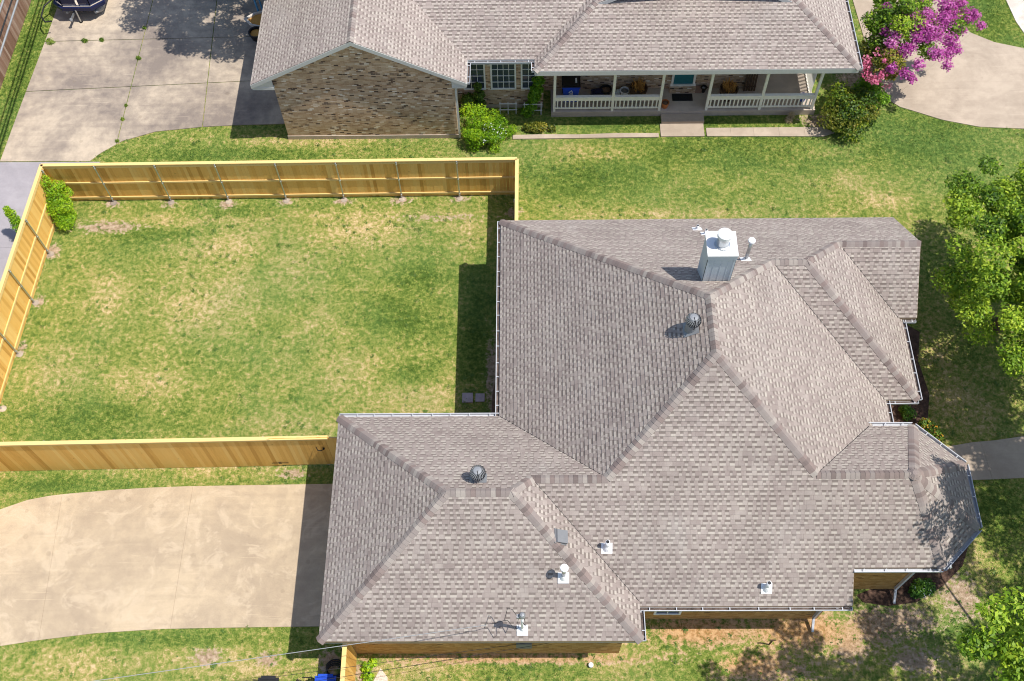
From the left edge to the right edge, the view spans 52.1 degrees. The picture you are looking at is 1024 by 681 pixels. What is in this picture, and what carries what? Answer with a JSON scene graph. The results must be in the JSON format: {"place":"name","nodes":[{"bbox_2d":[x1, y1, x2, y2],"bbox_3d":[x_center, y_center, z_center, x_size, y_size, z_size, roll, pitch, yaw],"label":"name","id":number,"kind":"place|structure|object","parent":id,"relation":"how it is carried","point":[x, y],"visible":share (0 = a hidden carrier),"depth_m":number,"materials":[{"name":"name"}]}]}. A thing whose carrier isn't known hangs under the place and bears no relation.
{"place":"outdoors","nodes":[
{"label":"outdoors","id":0,"kind":"place"},
{"bbox_2d":[0,0,12,36],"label":"power line","id":1,"kind":"object","parent":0,"point":[5,17],"visible":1,"depth_m":39.31,"materials":[{"name":"black rubber"}]},
{"bbox_2d":[0,0,18,55],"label":"power line","id":2,"kind":"object","parent":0,"point":[10,22],"visible":1,"depth_m":39.64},
{"bbox_2d":[0,0,284,161],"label":"neighbor driveway","id":3,"kind":"structure","parent":0,"point":[62,121],"depth_m":47.61,"materials":[{"name":"concrete"}]},
{"bbox_2d":[46,38,55,44],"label":"grass tuft","id":4,"kind":"object","parent":3,"relation":"on","point":[51,41],"visible":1,"depth_m":48.78,"materials":[{"name":"green plant"}]},
{"bbox_2d":[69,0,82,22],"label":"boat trailer","id":5,"kind":"object","parent":3,"relation":"on","point":[72,16],"visible":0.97,"depth_m":48.98,"materials":[{"name":"metal"}]},
{"bbox_2d":[41,0,106,22],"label":"pontoon boat","id":6,"kind":"object","parent":5,"relation":"on","point":[71,6],"visible":0.98,"depth_m":48.80,"materials":[{"name":"metal"}]},
{"bbox_2d":[248,26,259,41],"bbox_3d":[-11.861,-14.203,48.648,0.734,0.420,0.734,0,60,1],"label":"plant pot","id":7,"kind":"object","parent":3,"relation":"on","point":[253,32],"visible":0.7,"depth_m":48.54,"materials":[{"name":"ceramic"}]},
{"bbox_2d":[253,0,262,11],"bbox_3d":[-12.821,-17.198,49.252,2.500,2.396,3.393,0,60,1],"label":"patio chair","id":8,"kind":"object","parent":3,"relation":"on","point":[255,3],"visible":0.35,"depth_m":49.12,"materials":[{"name":"blue metal"}]},
{"bbox_2d":[0,484,332,645],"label":"driveway","id":9,"kind":"structure","parent":0,"point":[153,558],"depth_m":36.49,"materials":[{"name":"beige concrete"}]},
{"bbox_2d":[243,11,261,26],"bbox_3d":[-11.535,-14.923,49.050,2.050,0.420,1.150,0,60,1],"label":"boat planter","id":10,"kind":"object","parent":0,"point":[253,19],"visible":0.4,"depth_m":48.95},
{"bbox_2d":[491,372,499,412],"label":"side patio","id":11,"kind":"structure","parent":0,"point":[493,400],"depth_m":39.42,"materials":[{"name":"concrete"}]},
{"bbox_2d":[0,0,1023,680],"bbox_3d":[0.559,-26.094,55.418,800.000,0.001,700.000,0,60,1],"label":"ground","id":12,"kind":"structure","parent":0,"point":[880,620],"depth_m":41.08,"materials":[{"name":"green plant"}]},
{"bbox_2d":[0,0,30,87],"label":"plank fence","id":13,"kind":"object","parent":12,"relation":"on","point":[21,11],"visible":0.91,"depth_m":48.24,"materials":[{"name":"brown wood"}]},
{"bbox_2d":[0,164,67,411],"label":"wooden fence","id":14,"kind":"object","parent":12,"relation":"on","point":[28,254],"visible":0.87,"depth_m":41.00,"materials":[{"name":"brown wood"}]},
{"bbox_2d":[0,162,99,280],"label":"alley","id":15,"kind":"structure","parent":12,"relation":"on","point":[16,180],"depth_m":44.55,"materials":[{"name":"grey concrete"}]},
{"bbox_2d":[2,206,20,232],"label":"bamboo shrub","id":16,"kind":"object","parent":15,"relation":"on","point":[9,213],"visible":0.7,"depth_m":42.24,"materials":[{"name":"green plant"}]},
{"bbox_2d":[39,174,76,230],"bbox_3d":[-18.691,-5.637,42.859,1.391,2.291,1.730,0,60,1],"label":"bamboo shrub","id":17,"kind":"object","parent":12,"relation":"on","point":[56,202],"visible":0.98,"depth_m":42.86,"materials":[{"name":"green plant"}]},
{"bbox_2d":[0,435,336,470],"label":"wooden fence","id":18,"kind":"object","parent":12,"relation":"on","point":[160,453],"visible":0.93,"depth_m":37.04,"materials":[{"name":"brown wood"}]},
{"bbox_2d":[258,676,278,680],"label":"trash bin","id":19,"kind":"object","parent":12,"relation":"on","point":[273,678],"visible":0.95,"depth_m":33.45,"materials":[{"name":"black plastic"}]},
{"bbox_2d":[40,157,516,205],"bbox_3d":[-9.392,-6.512,43.127,19.231,2.427,0.358,-1,60,1],"label":"wooden fence","id":20,"kind":"object","parent":12,"relation":"on","point":[286,179],"visible":0.98,"depth_m":43.06,"materials":[{"name":"brown wood"}]},
{"bbox_2d":[315,674,335,680],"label":"trash bin","id":21,"kind":"object","parent":12,"relation":"on","point":[322,677],"visible":0.99,"depth_m":33.44,"materials":[{"name":"blue plastic"}]},
{"bbox_2d":[326,659,340,677],"bbox_3d":[-5.777,11.124,34.368,0.628,0.149,1.345,-9,61,-4],"label":"garden hose","id":22,"kind":"object","parent":12,"relation":"on","point":[328,665],"visible":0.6,"depth_m":34.55,"materials":[{"name":"rubber"}]},
{"bbox_2d":[340,643,356,680],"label":"wooden fence","id":23,"kind":"object","parent":12,"relation":"on","point":[349,657],"visible":0.84,"depth_m":33.11,"materials":[{"name":"brown wood"}]},
{"bbox_2d":[359,658,377,680],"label":"border plant","id":24,"kind":"object","parent":12,"relation":"on","point":[371,662],"visible":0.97,"depth_m":34.43,"materials":[{"name":"green plant"}]},
{"bbox_2d":[374,668,387,680],"bbox_3d":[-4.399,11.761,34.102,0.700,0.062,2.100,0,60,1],"label":"patio umbrella","id":25,"kind":"object","parent":12,"relation":"on","point":[381,676],"visible":1,"depth_m":34.45,"materials":[{"name":"beige fabric"}]},
{"bbox_2d":[462,393,472,402],"bbox_3d":[-1.675,2.164,39.452,0.400,0.065,0.400,0,60,1],"label":"stepping stone","id":26,"kind":"object","parent":12,"relation":"on","point":[468,396],"visible":1,"depth_m":39.42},
{"bbox_2d":[460,82,486,113],"bbox_3d":[-1.686,-10.502,45.643,1.150,1.744,0.708,0,60,1],"label":"shrub","id":27,"kind":"object","parent":12,"relation":"on","point":[478,96],"visible":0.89,"depth_m":45.44,"materials":[{"name":"green plant"}]},
{"bbox_2d":[475,393,484,401],"bbox_3d":[-1.205,2.162,39.446,0.340,0.065,0.340,0,60,1],"label":"stepping stone","id":28,"kind":"object","parent":12,"relation":"on","point":[480,397],"visible":1,"depth_m":39.41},
{"bbox_2d":[459,102,518,153],"bbox_3d":[-0.994,-9.219,45.172,2.618,1.306,2.163,0,60,1],"label":"rosemary bush","id":29,"kind":"object","parent":12,"relation":"on","point":[474,134],"visible":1,"depth_m":45.05,"materials":[{"name":"green plant"}]},
{"bbox_2d":[499,102,516,113],"bbox_3d":[-0.171,-10.216,46.016,0.800,0.751,0.070,0,60,1],"label":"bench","id":30,"kind":"object","parent":12,"relation":"on","point":[500,109],"visible":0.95,"depth_m":46.02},
{"bbox_2d":[514,159,518,219],"bbox_3d":[0.096,-4.899,42.063,0.376,2.427,4.151,0,60,1],"label":"wooden fence","id":31,"kind":"object","parent":12,"relation":"on","point":[516,189],"visible":0.54,"depth_m":41.37,"materials":[{"name":"brown wood"}]},
{"bbox_2d":[523,102,541,112],"bbox_3d":[0.914,-10.179,45.977,0.830,0.751,0.070,0,60,1],"label":"trellis","id":32,"kind":"object","parent":12,"relation":"on","point":[524,104],"visible":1,"depth_m":45.69,"materials":[{"name":"grey metal"}]},
{"bbox_2d":[520,76,545,117],"bbox_3d":[0.878,-10.694,45.287,1.207,2.502,0.698,-25,63,-13],"label":"climbing vine","id":33,"kind":"object","parent":32,"relation":"attached to","point":[535,94],"visible":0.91,"depth_m":45.37,"materials":[{"name":"green plant"}]},
{"bbox_2d":[522,121,555,132],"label":"border plant","id":34,"kind":"object","parent":12,"relation":"on","point":[528,127],"visible":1,"depth_m":45.62,"materials":[{"name":"green plant"}]},
{"bbox_2d":[250,0,862,139],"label":"ranch house","id":35,"kind":"structure","parent":12,"relation":"on","point":[370,69],"depth_m":42.88,"materials":[{"name":"grey"}]},
{"bbox_2d":[464,65,485,89],"bbox_3d":[-1.628,-11.330,44.802,0.970,1.640,0.060,0,60,1],"label":"window","id":36,"kind":"structure","parent":35,"relation":"in","point":[477,72],"depth_m":44.84,"materials":[{"name":"glass"}]},
{"bbox_2d":[490,64,515,89],"bbox_3d":[-0.373,-11.338,44.786,1.100,1.640,0.060,0,60,1],"label":"window","id":37,"kind":"structure","parent":35,"relation":"in","point":[503,76],"depth_m":44.84,"materials":[{"name":"glass"}]},
{"bbox_2d":[521,64,541,88],"bbox_3d":[0.837,-11.344,44.771,0.920,1.640,0.060,0,60,1],"label":"window","id":38,"kind":"structure","parent":35,"relation":"in","point":[526,73],"depth_m":44.84,"materials":[{"name":"white glass"}]},
{"bbox_2d":[562,76,580,101],"bbox_3d":[2.573,-11.073,45.886,0.810,1.144,0.870,0,60,1],"label":"recycling bin","id":39,"kind":"object","parent":35,"relation":"on","point":[571,85],"visible":0.77,"depth_m":45.37,"materials":[{"name":"blue plastic"}]},
{"bbox_2d":[590,88,603,94],"bbox_3d":[3.752,-10.892,46.183,0.530,0.415,0.353,-10,61,-5],"label":"storage tote","id":40,"kind":"object","parent":35,"relation":"on","point":[597,91],"visible":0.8,"depth_m":46.00,"materials":[{"name":"plastic"}]},
{"bbox_2d":[600,84,611,94],"bbox_3d":[4.148,-11.003,46.260,0.518,0.380,0.518,0,60,1],"label":"plant pot","id":41,"kind":"object","parent":35,"relation":"on","point":[607,89],"visible":0.91,"depth_m":46.15,"materials":[{"name":"black plastic"}]},
{"bbox_2d":[615,89,620,94],"bbox_3d":[4.644,-10.994,46.304,0.276,0.280,0.210,-11,61,-5],"label":"plastic bag","id":42,"kind":"object","parent":35,"relation":"on","point":[617,92],"visible":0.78,"depth_m":46.21,"materials":[{"name":"grey plastic"}]},
{"bbox_2d":[620,86,629,94],"bbox_3d":[4.978,-10.979,46.279,0.432,0.300,0.432,0,60,1],"label":"bucket","id":43,"kind":"object","parent":35,"relation":"on","point":[624,90],"visible":0.94,"depth_m":46.19,"materials":[{"name":"grey paint"}]},
{"bbox_2d":[629,77,647,100],"bbox_3d":[5.544,-11.056,45.938,0.824,0.953,0.824,0,60,1],"label":"barrel planter","id":44,"kind":"object","parent":35,"relation":"on","point":[639,87],"visible":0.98,"depth_m":45.86,"materials":[{"name":"wood"}]},
{"bbox_2d":[661,99,668,108],"bbox_3d":[6.707,-10.353,45.897,0.367,0.300,0.367,0,60,1],"label":"plant pot","id":45,"kind":"object","parent":35,"relation":"on","point":[665,103],"visible":0.98,"depth_m":45.82,"materials":[{"name":"ceramic"}]},
{"bbox_2d":[672,94,692,100],"bbox_3d":[7.530,-10.758,46.267,0.900,0.023,0.410,0,60,1],"label":"doormat","id":46,"kind":"object","parent":35,"relation":"on","point":[682,97],"visible":1,"depth_m":46.24,"materials":[{"name":"black plastic"}]},
{"bbox_2d":[673,75,693,83],"bbox_3d":[7.537,-11.877,45.356,0.850,2.080,0.040,0,60,1],"label":"door","id":47,"kind":"structure","parent":35,"relation":"in","point":[678,79],"depth_m":46.02,"materials":[{"name":"teal paint"}]},
{"bbox_2d":[695,86,701,92],"bbox_3d":[8.249,-11.137,46.356,0.280,0.230,0.260,0,60,1],"label":"wooden crate","id":48,"kind":"object","parent":35,"relation":"on","point":[698,89],"visible":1,"depth_m":46.25,"materials":[{"name":"brown wood"}]},
{"bbox_2d":[701,85,706,92],"bbox_3d":[8.478,-11.124,46.317,0.288,0.280,0.288,0,60,1],"label":"lantern","id":49,"kind":"object","parent":35,"relation":"on","point":[703,87],"visible":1,"depth_m":46.24,"materials":[{"name":"black metal"}]},
{"bbox_2d":[720,79,738,101],"bbox_3d":[9.503,-10.993,45.835,0.824,0.960,0.824,0,60,1],"label":"barrel planter","id":50,"kind":"object","parent":35,"relation":"on","point":[728,87],"visible":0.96,"depth_m":45.77,"materials":[{"name":"wood"}]},
{"bbox_2d":[743,74,758,90],"bbox_3d":[10.500,-11.519,45.807,0.560,1.500,0.190,0,60,1],"label":"slatted shutter","id":51,"kind":"object","parent":35,"relation":"on","point":[751,81],"visible":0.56,"depth_m":46.02,"materials":[{"name":"black wood"}]},
{"bbox_2d":[513,133,658,139],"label":"garden path","id":52,"kind":"structure","parent":12,"relation":"on","point":[586,136],"depth_m":45.58,"materials":[{"name":"beige concrete"}]},
{"bbox_2d":[316,217,982,653],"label":"brick house","id":53,"kind":"structure","parent":12,"relation":"on","point":[690,419],"depth_m":32.12,"materials":[{"name":"beige"}]},
{"bbox_2d":[94,625,484,680],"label":"power line","id":54,"kind":"object","parent":53,"relation":"attached to","point":[286,653],"visible":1,"depth_m":29.16,"materials":[{"name":"black rubber"}]},
{"bbox_2d":[245,643,523,680],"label":"telephone line","id":55,"kind":"object","parent":53,"relation":"attached to","point":[382,662],"visible":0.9,"depth_m":31.90,"materials":[{"name":"black rubber"}]},
{"bbox_2d":[318,643,547,680],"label":"telephone line","id":56,"kind":"object","parent":53,"relation":"attached to","point":[432,662],"visible":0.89,"depth_m":32.36,"materials":[{"name":"black rubber"}]},
{"bbox_2d":[653,611,681,614],"bbox_3d":[5.108,8.673,33.940,0.890,1.520,0.060,0,60,1],"label":"window","id":57,"kind":"structure","parent":53,"relation":"in","point":[655,612],"depth_m":34.47,"materials":[{"name":"grey glass"}]},
{"bbox_2d":[785,111,795,123],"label":"grass tuft","id":58,"kind":"object","parent":12,"relation":"on","point":[789,115],"visible":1,"depth_m":45.71,"materials":[{"name":"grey plant"}]},
{"bbox_2d":[816,80,881,142],"bbox_3d":[14.444,-9.919,45.094,2.611,1.705,2.796,39,68,20],"label":"rounded shrub","id":59,"kind":"object","parent":12,"relation":"on","point":[850,108],"visible":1,"depth_m":44.81,"materials":[{"name":"green plant"}]},
{"bbox_2d":[848,74,890,112],"bbox_3d":[15.646,-10.805,45.598,1.700,1.662,1.671,-22,62,-11],"label":"rounded shrub","id":60,"kind":"object","parent":12,"relation":"on","point":[878,88],"visible":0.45,"depth_m":45.42,"materials":[{"name":"green plant"}]},
{"bbox_2d":[859,37,907,89],"bbox_3d":[15.638,-11.542,45.075,1.898,3.298,2.846,0,60,1],"label":"crepe myrtle","id":61,"kind":"object","parent":12,"relation":"on","point":[878,59],"visible":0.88,"depth_m":43.92,"materials":[{"name":"pink plant"}]},
{"bbox_2d":[857,547,967,605],"bbox_3d":[14.063,7.886,36.000,4.752,0.062,1.719,-37,66,-18],"label":"bay mulch bed","id":62,"kind":"object","parent":12,"relation":"on","point":[884,597],"visible":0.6,"depth_m":35.62,"materials":[{"name":"brown soil"}]},
{"bbox_2d":[908,577,935,598],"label":"garden shrub","id":63,"kind":"object","parent":62,"relation":"on","point":[919,588],"visible":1,"depth_m":35.27,"materials":[{"name":"green plant"}]},
{"bbox_2d":[891,324,935,436],"bbox_3d":[13.916,1.169,39.802,3.800,0.062,8.800,0,60,1],"label":"mulch bed","id":64,"kind":"object","parent":12,"relation":"on","point":[921,408],"visible":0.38,"depth_m":39.19,"materials":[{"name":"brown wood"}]},
{"bbox_2d":[898,405,916,421],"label":"shrub","id":65,"kind":"object","parent":64,"relation":"on","point":[904,410],"visible":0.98,"depth_m":38.66,"materials":[{"name":"green plant"}]},
{"bbox_2d":[918,417,943,441],"bbox_3d":[15.407,3.226,38.362,0.602,0.458,1.133,-40,67,-19],"label":"flower clump","id":66,"kind":"object","parent":64,"relation":"on","point":[923,423],"visible":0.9,"depth_m":38.35,"materials":[{"name":"green plant"}]},
{"bbox_2d":[860,0,987,84],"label":"crepe myrtle","id":67,"kind":"object","parent":12,"relation":"on","point":[924,23],"visible":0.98,"depth_m":43.81,"materials":[{"name":"purple plant"}]},
{"bbox_2d":[929,154,1023,379],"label":"shade tree","id":68,"kind":"object","parent":12,"relation":"on","point":[1004,228],"visible":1,"depth_m":36.16,"materials":[{"name":"green plant"}]},
{"bbox_2d":[948,436,1023,479],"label":"walkway","id":69,"kind":"structure","parent":12,"relation":"on","point":[996,459],"depth_m":37.95,"materials":[{"name":"beige concrete"}]},
{"bbox_2d":[954,586,1023,680],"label":"shade tree","id":70,"kind":"object","parent":12,"relation":"on","point":[1010,656],"visible":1,"depth_m":25.19,"materials":[{"name":"green plant"}]},
{"bbox_2d":[706,127,834,136],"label":"garden path","id":71,"kind":"structure","parent":0,"point":[772,132],"depth_m":45.56,"materials":[{"name":"beige concrete"}]},
{"bbox_2d":[853,0,1023,128],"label":"circle driveway","id":72,"kind":"structure","parent":0,"point":[980,83],"depth_m":46.77,"materials":[{"name":"beige concrete"}]},
{"bbox_2d":[1006,0,1023,32],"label":"sidewalk","id":73,"kind":"structure","parent":0,"point":[1016,7],"depth_m":48.99,"materials":[{"name":"concrete"}]}
]}

